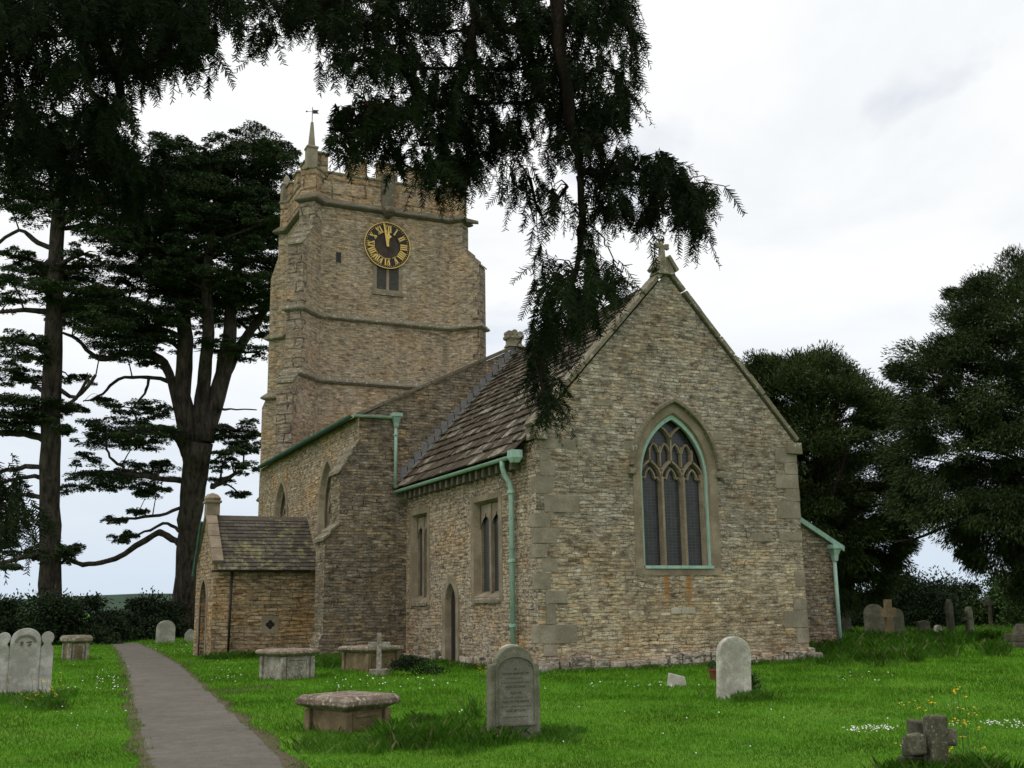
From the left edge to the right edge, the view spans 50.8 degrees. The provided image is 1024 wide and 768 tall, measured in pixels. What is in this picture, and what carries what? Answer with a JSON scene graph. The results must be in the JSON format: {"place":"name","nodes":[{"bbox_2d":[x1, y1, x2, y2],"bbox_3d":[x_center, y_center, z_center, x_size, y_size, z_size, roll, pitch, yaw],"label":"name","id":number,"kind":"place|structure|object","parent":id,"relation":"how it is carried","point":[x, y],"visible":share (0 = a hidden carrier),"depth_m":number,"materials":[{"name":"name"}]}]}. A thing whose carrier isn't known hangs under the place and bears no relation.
{"place":"outdoors","nodes":[
{"label":"outdoors","id":0,"kind":"place"},
{"bbox_2d":[113,643,284,767],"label":"path","id":1,"kind":"structure","parent":0,"point":[187,720],"depth_m":13.99,"materials":[{"name":"grey asphalt"}]},
{"bbox_2d":[108,643,306,767],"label":"path edge","id":2,"kind":"object","parent":1,"relation":"on","point":[282,758],"visible":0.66,"depth_m":12.92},
{"bbox_2d":[182,660,271,693],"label":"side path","id":3,"kind":"structure","parent":0,"point":[263,688],"depth_m":20.02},
{"bbox_2d":[4,593,986,613],"bbox_3d":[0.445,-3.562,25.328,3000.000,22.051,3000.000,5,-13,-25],"label":"hills","id":4,"kind":"structure","parent":0,"point":[118,598],"depth_m":969.83,"materials":[{"name":"green plant"}]},
{"bbox_2d":[0,605,1023,767],"bbox_3d":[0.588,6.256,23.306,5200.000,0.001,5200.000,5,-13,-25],"label":"ground","id":5,"kind":"structure","parent":0,"point":[772,760],"depth_m":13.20,"materials":[{"name":"green plant"}]},
{"bbox_2d":[0,592,42,644],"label":"evergreen bush","id":6,"kind":"object","parent":5,"relation":"on","point":[8,612],"visible":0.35,"depth_m":49.02,"materials":[{"name":"green plant"}]},
{"bbox_2d":[0,628,53,693],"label":"headstone","id":7,"kind":"object","parent":5,"relation":"on","point":[25,657],"visible":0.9,"depth_m":18.51,"materials":[{"name":"grey stone"}]},
{"bbox_2d":[3,672,63,707],"bbox_3d":[-7.894,5.028,17.799,0.934,0.428,3.086,5,-13,-25],"label":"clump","id":8,"kind":"object","parent":5,"relation":"on","point":[41,682],"visible":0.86,"depth_m":17.05,"materials":[{"name":"green plant"}]},
{"bbox_2d":[9,583,124,644],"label":"evergreen bush","id":9,"kind":"object","parent":5,"relation":"on","point":[61,616],"visible":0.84,"depth_m":48.13,"materials":[{"name":"green plant"}]},
{"bbox_2d":[60,635,92,660],"bbox_3d":[-13.341,8.164,32.961,0.760,0.955,0.840,8,-14,-36],"label":"chest tomb","id":10,"kind":"object","parent":5,"relation":"on","point":[74,647],"visible":0.79,"depth_m":32.75,"materials":[{"name":"grey stone"}]},
{"bbox_2d":[0,113,155,599],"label":"cedar tree","id":11,"kind":"object","parent":5,"relation":"on","point":[56,274],"visible":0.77,"depth_m":55.56,"materials":[{"name":"green plant"}]},
{"bbox_2d":[87,606,139,642],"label":"evergreen bush","id":12,"kind":"object","parent":5,"relation":"on","point":[113,618],"visible":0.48,"depth_m":51.79,"materials":[{"name":"green plant"}]},
{"bbox_2d":[115,608,169,639],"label":"evergreen bush","id":13,"kind":"object","parent":5,"relation":"on","point":[146,627],"visible":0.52,"depth_m":54.85,"materials":[{"name":"green plant"}]},
{"bbox_2d":[119,585,184,631],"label":"evergreen bush","id":14,"kind":"object","parent":5,"relation":"on","point":[148,606],"visible":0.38,"depth_m":56.91,"materials":[{"name":"green plant"}]},
{"bbox_2d":[156,620,174,642],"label":"headstone","id":15,"kind":"object","parent":5,"relation":"on","point":[165,630],"visible":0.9,"depth_m":49.34,"materials":[{"name":"grey stone"}]},
{"bbox_2d":[36,119,301,637],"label":"cedar tree","id":16,"kind":"object","parent":5,"relation":"on","point":[170,267],"visible":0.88,"depth_m":59.42,"materials":[{"name":"green plant"}]},
{"bbox_2d":[163,594,194,636],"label":"evergreen bush","id":17,"kind":"object","parent":5,"relation":"on","point":[185,628],"visible":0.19,"depth_m":59.13,"materials":[{"name":"green plant"}]},
{"bbox_2d":[184,629,193,641],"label":"headstone","id":18,"kind":"object","parent":5,"relation":"on","point":[189,634],"visible":0.5,"depth_m":50.73,"materials":[{"name":"grey stone"}]},
{"bbox_2d":[255,648,319,680],"bbox_3d":[-4.742,5.998,22.727,0.940,0.825,1.040,10,-16,-43],"label":"chest tomb","id":19,"kind":"object","parent":5,"relation":"on","point":[279,663],"visible":0.77,"depth_m":22.49,"materials":[{"name":"grey stone"}]},
{"bbox_2d":[295,691,400,732],"bbox_3d":[-2.002,4.091,13.141,0.940,0.615,0.880,-11,-15,40],"label":"table tomb","id":20,"kind":"object","parent":5,"relation":"on","point":[350,711],"visible":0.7,"depth_m":12.92,"materials":[{"name":"grey stone"}]},
{"bbox_2d":[338,645,403,671],"bbox_3d":[-3.315,6.532,25.296,1.060,0.775,1.190,10,-16,-43],"label":"chest tomb","id":21,"kind":"object","parent":5,"relation":"on","point":[359,657],"visible":0.7,"depth_m":25.03,"materials":[{"name":"beige stone"}]},
{"bbox_2d":[0,0,747,584],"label":"yew tree","id":22,"kind":"object","parent":5,"relation":"on","point":[180,38],"visible":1,"depth_m":4.31,"materials":[{"name":"green plant"}]},
{"bbox_2d":[368,633,389,675],"bbox_3d":[-2.909,5.993,23.601,0.489,1.052,0.415,1,-12,-8],"label":"grave cross","id":23,"kind":"object","parent":5,"relation":"on","point":[379,644],"visible":0.7,"depth_m":23.57,"materials":[{"name":"grey stone"}]},
{"bbox_2d":[384,653,450,675],"bbox_3d":[-1.972,6.054,23.149,1.651,0.629,0.635,5,-13,-25],"label":"weed clump","id":24,"kind":"object","parent":5,"relation":"on","point":[405,661],"visible":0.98,"depth_m":23.04,"materials":[{"name":"green plant"}]},
{"bbox_2d":[498,644,517,650],"bbox_3d":[-0.014,4.264,15.220,0.379,1.158,0.120,3,-12,-19],"label":"headstone","id":25,"kind":"object","parent":5,"relation":"on","point":[508,645],"visible":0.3,"depth_m":15.29,"materials":[{"name":"beige stone"}]},
{"bbox_2d":[0,622,1023,767],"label":"long grass","id":26,"kind":"structure","parent":5,"relation":"on","point":[862,644],"depth_m":16.12,"materials":[{"name":"green plant"}]},
{"bbox_2d":[486,646,539,739],"bbox_3d":[0.020,3.541,11.938,0.593,1.250,0.150,4,-13,-23],"label":"headstone","id":27,"kind":"object","parent":5,"relation":"on","point":[513,688],"visible":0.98,"depth_m":11.91,"materials":[{"name":"grey stone"}]},
{"bbox_2d":[192,107,844,673],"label":"church","id":28,"kind":"structure","parent":5,"relation":"on","point":[416,497],"depth_m":29.07,"materials":[{"name":"stone"}]},
{"bbox_2d":[196,574,207,655],"bbox_3d":[-9.812,7.347,34.232,0.060,2.567,1.560,5,-13,-25],"label":"porch doorway","id":29,"kind":"structure","parent":28,"relation":"in","point":[203,580],"depth_m":34.56,"materials":[{"name":"beige stone"}]},
{"bbox_2d":[274,478,287,516],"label":"window","id":30,"kind":"structure","parent":28,"relation":"in","point":[281,500],"depth_m":40.15,"materials":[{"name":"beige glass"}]},
{"bbox_2d":[317,456,333,535],"bbox_3d":[-5.695,4.062,34.029,0.360,3.601,2.040,5,-13,-25],"label":"window","id":31,"kind":"structure","parent":28,"relation":"in","point":[324,492],"depth_m":34.71,"materials":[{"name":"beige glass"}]},
{"bbox_2d":[336,252,340,262],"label":"slit window","id":32,"kind":"structure","parent":28,"relation":"in","point":[338,254],"depth_m":46.35,"materials":[{"name":"black metal"}]},
{"bbox_2d":[371,263,403,296],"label":"belfry window","id":33,"kind":"structure","parent":28,"relation":"in","point":[379,289],"depth_m":47.10,"materials":[{"name":"beige stone"}]},
{"bbox_2d":[409,507,429,605],"bbox_3d":[-2.527,4.894,30.505,0.320,2.700,1.640,5,-13,-25],"label":"window","id":34,"kind":"structure","parent":28,"relation":"in","point":[419,519],"depth_m":30.81,"materials":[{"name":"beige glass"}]},
{"bbox_2d":[442,575,459,662],"bbox_3d":[-1.498,6.209,28.031,0.420,2.458,1.120,5,-13,-25],"label":"door","id":35,"kind":"structure","parent":28,"relation":"in","point":[450,597],"depth_m":28.22,"materials":[{"name":"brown wood"}]},
{"bbox_2d":[470,491,502,602],"bbox_3d":[-0.540,4.014,26.371,0.320,2.620,1.900,5,-13,-25],"label":"window","id":36,"kind":"structure","parent":28,"relation":"in","point":[485,510],"depth_m":26.67,"materials":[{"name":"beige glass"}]},
{"bbox_2d":[627,398,724,574],"bbox_3d":[3.883,2.434,25.764,2.688,4.204,0.433,5,-13,-25],"label":"window","id":37,"kind":"structure","parent":28,"relation":"in","point":[677,527],"depth_m":25.88,"materials":[{"name":"beige glass"}]},
{"bbox_2d":[59,644,1023,752],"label":"daisies","id":38,"kind":"object","parent":5,"relation":"on","point":[686,717],"visible":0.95,"depth_m":12.21,"materials":[{"name":"white plant"}]},
{"bbox_2d":[667,673,686,686],"bbox_3d":[2.910,5.254,19.062,0.316,0.286,0.216,2,-12,-14],"label":"marker stone","id":39,"kind":"object","parent":5,"relation":"on","point":[673,679],"visible":0.56,"depth_m":18.99,"materials":[{"name":"white stone"}]},
{"bbox_2d":[707,660,715,679],"bbox_3d":[3.869,5.471,20.690,0.250,0.389,0.235,5,-13,-25],"label":"flower pot","id":40,"kind":"object","parent":5,"relation":"on","point":[711,669],"visible":0.73,"depth_m":20.63,"materials":[{"name":"ceramic"}]},
{"bbox_2d":[716,636,750,699],"bbox_3d":[3.401,4.475,16.534,0.555,1.178,0.120,7,-13,-20],"label":"headstone","id":41,"kind":"object","parent":5,"relation":"on","point":[733,664],"visible":0.78,"depth_m":16.50,"materials":[{"name":"grey stone"}]},
{"bbox_2d":[751,671,765,690],"bbox_3d":[3.860,4.907,17.565,0.463,0.445,0.480,5,-13,-25],"label":"weed clump","id":42,"kind":"object","parent":5,"relation":"on","point":[754,682],"visible":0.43,"depth_m":17.49,"materials":[{"name":"green plant"}]},
{"bbox_2d":[738,339,931,620],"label":"evergreen tree","id":43,"kind":"object","parent":5,"relation":"on","point":[827,383],"visible":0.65,"depth_m":44.02,"materials":[{"name":"green plant"}]},
{"bbox_2d":[840,611,851,631],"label":"headstone","id":44,"kind":"object","parent":5,"relation":"on","point":[845,623],"visible":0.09,"depth_m":48.81,"materials":[{"name":"grey stone"}]},
{"bbox_2d":[842,581,899,628],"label":"hedge shrub","id":45,"kind":"object","parent":5,"relation":"on","point":[856,621],"visible":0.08,"depth_m":56.92,"materials":[{"name":"green plant"}]},
{"bbox_2d":[863,604,884,632],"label":"headstone","id":46,"kind":"object","parent":5,"relation":"on","point":[874,620],"visible":0.62,"depth_m":41.73,"materials":[{"name":"grey stone"}]},
{"bbox_2d":[880,599,896,633],"bbox_3d":[12.821,8.078,36.673,0.607,1.474,0.120,5,-13,-25],"label":"grave cross","id":47,"kind":"object","parent":5,"relation":"on","point":[888,612],"visible":0.88,"depth_m":36.64,"materials":[{"name":"beige stone"}]},
{"bbox_2d":[893,609,904,632],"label":"headstone","id":48,"kind":"object","parent":5,"relation":"on","point":[898,621],"visible":0.41,"depth_m":42.80,"materials":[{"name":"grey stone"}]},
{"bbox_2d":[898,719,923,765],"bbox_3d":[3.383,3.105,9.030,0.241,0.562,0.209,2,-12,-14],"label":"broken stone","id":49,"kind":"object","parent":5,"relation":"on","point":[914,725],"visible":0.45,"depth_m":9.04,"materials":[{"name":"grey stone"}]},
{"bbox_2d":[893,586,931,624],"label":"hedge shrub","id":50,"kind":"object","parent":5,"relation":"on","point":[901,604],"visible":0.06,"depth_m":59.01,"materials":[{"name":"green plant"}]},
{"bbox_2d":[916,620,929,630],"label":"headstone","id":51,"kind":"object","parent":5,"relation":"on","point":[923,624],"visible":0.54,"depth_m":47.14,"materials":[{"name":"grey stone"}]},
{"bbox_2d":[891,565,967,628],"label":"hedge shrub","id":52,"kind":"object","parent":5,"relation":"on","point":[928,604],"visible":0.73,"depth_m":55.42,"materials":[{"name":"green plant"}]},
{"bbox_2d":[905,714,957,765],"bbox_3d":[3.453,3.030,8.838,0.405,0.610,0.173,0,-12,-5],"label":"grave cross","id":53,"kind":"object","parent":5,"relation":"on","point":[936,738],"visible":1,"depth_m":8.80,"materials":[{"name":"grey stone"}]},
{"bbox_2d":[934,625,941,631],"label":"headstone","id":54,"kind":"object","parent":5,"relation":"on","point":[938,627],"visible":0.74,"depth_m":40.68,"materials":[{"name":"grey stone"}]},
{"bbox_2d":[894,686,984,756],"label":"yellow wildflowers","id":55,"kind":"object","parent":5,"relation":"on","point":[962,734],"visible":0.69,"depth_m":9.57,"materials":[{"name":"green plant"}]},
{"bbox_2d":[871,243,1023,607],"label":"evergreen tree","id":56,"kind":"object","parent":5,"relation":"on","point":[975,515],"visible":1,"depth_m":36.49,"materials":[{"name":"green plant"}]},
{"bbox_2d":[945,599,954,632],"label":"headstone","id":57,"kind":"object","parent":5,"relation":"on","point":[949,613],"visible":0.83,"depth_m":44.14,"materials":[{"name":"grey stone"}]},
{"bbox_2d":[941,576,985,624],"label":"hedge shrub","id":58,"kind":"object","parent":5,"relation":"on","point":[972,586],"visible":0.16,"depth_m":59.00,"materials":[{"name":"green plant"}]},
{"bbox_2d":[961,612,971,631],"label":"grave cross","id":59,"kind":"object","parent":5,"relation":"on","point":[966,618],"visible":0.6,"depth_m":43.87,"materials":[{"name":"grey stone"}]},
{"bbox_2d":[964,607,973,630],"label":"headstone","id":60,"kind":"object","parent":5,"relation":"on","point":[969,610],"visible":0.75,"depth_m":44.62,"materials":[{"name":"grey stone"}]},
{"bbox_2d":[983,597,998,626],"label":"grave cross","id":61,"kind":"object","parent":5,"relation":"on","point":[988,603],"visible":0.73,"depth_m":56.34,"materials":[{"name":"grey stone"}]},
{"bbox_2d":[959,570,1023,626],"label":"hedge shrub","id":62,"kind":"object","parent":5,"relation":"on","point":[981,615],"visible":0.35,"depth_m":57.47,"materials":[{"name":"green plant"}]},
{"bbox_2d":[989,578,1023,627],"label":"hedge shrub","id":63,"kind":"object","parent":5,"relation":"on","point":[1014,619],"visible":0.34,"depth_m":53.69,"materials":[{"name":"green plant"}]},
{"bbox_2d":[1001,624,1023,648],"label":"stepped tomb","id":64,"kind":"object","parent":5,"relation":"on","point":[1017,634],"visible":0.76,"depth_m":32.10,"materials":[{"name":"grey stone"}]},
{"bbox_2d":[0,0,1023,598],"label":"sky","id":65,"kind":"structure","parent":0,"point":[872,151],"materials":[{"name":"white"}]}
]}

